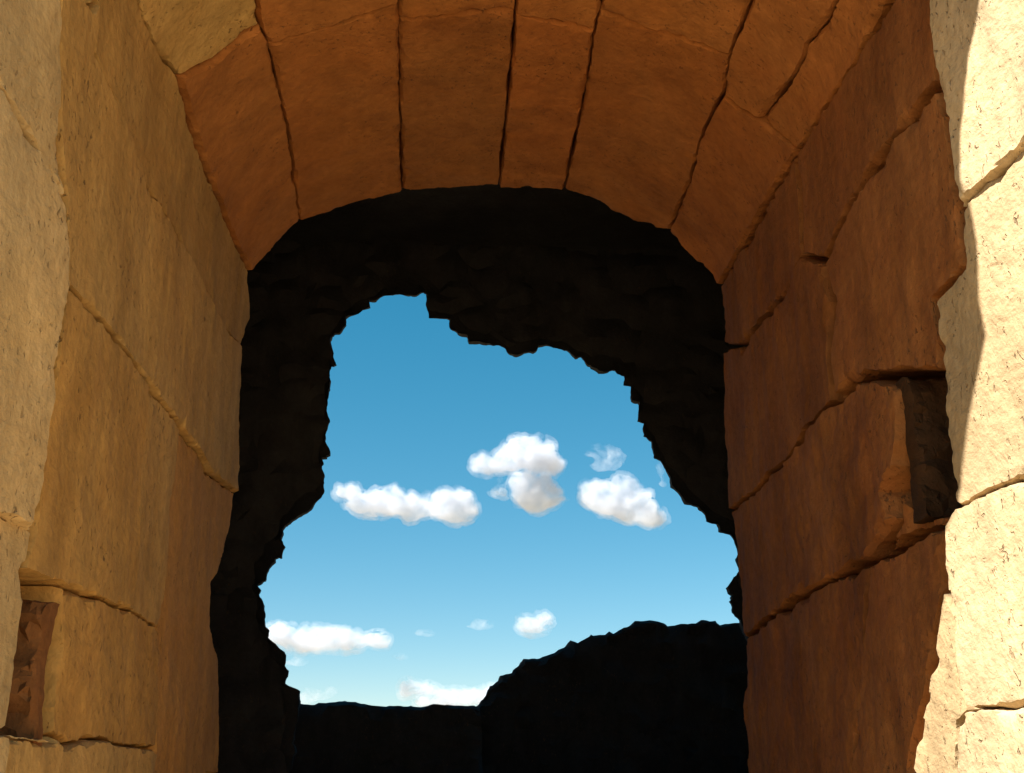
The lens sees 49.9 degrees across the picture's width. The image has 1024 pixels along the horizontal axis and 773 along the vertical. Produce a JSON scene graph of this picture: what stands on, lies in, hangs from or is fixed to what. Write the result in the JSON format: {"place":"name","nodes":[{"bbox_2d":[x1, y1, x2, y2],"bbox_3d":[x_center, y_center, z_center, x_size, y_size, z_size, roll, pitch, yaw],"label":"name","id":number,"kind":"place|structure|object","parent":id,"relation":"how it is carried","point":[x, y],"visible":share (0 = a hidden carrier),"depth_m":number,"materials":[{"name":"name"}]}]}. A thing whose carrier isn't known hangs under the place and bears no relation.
{"place":"outdoors","nodes":[
{"label":"outdoors","id":0,"kind":"place"},
{"bbox_2d":[258,293,738,706],"label":"sky","id":1,"kind":"structure","parent":0,"point":[482,510],"materials":[{"name":"blue"}]},
{"bbox_3d":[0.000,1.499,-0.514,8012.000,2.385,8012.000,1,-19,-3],"label":"ground","id":2,"kind":"structure","parent":0,"visible":0},
{"bbox_2d":[290,701,482,772],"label":"wall","id":3,"kind":"structure","parent":2,"relation":"on","point":[343,737],"depth_m":6.44,"materials":[{"name":"black stone"}]},
{"bbox_2d":[209,180,748,772],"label":"ruined wall","id":4,"kind":"structure","parent":2,"relation":"on","point":[597,286],"depth_m":6.09,"materials":[{"name":"black stone"}]},
{"bbox_2d":[0,0,1023,772],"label":"stone archway","id":5,"kind":"object","parent":2,"relation":"on","point":[828,194],"visible":1,"depth_m":2.68,"materials":[{"name":"stone"}]},
{"bbox_2d":[476,620,748,772],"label":"crumbling wall","id":6,"kind":"structure","parent":2,"relation":"on","point":[649,696],"depth_m":7.09,"materials":[{"name":"black stone"}]}
]}

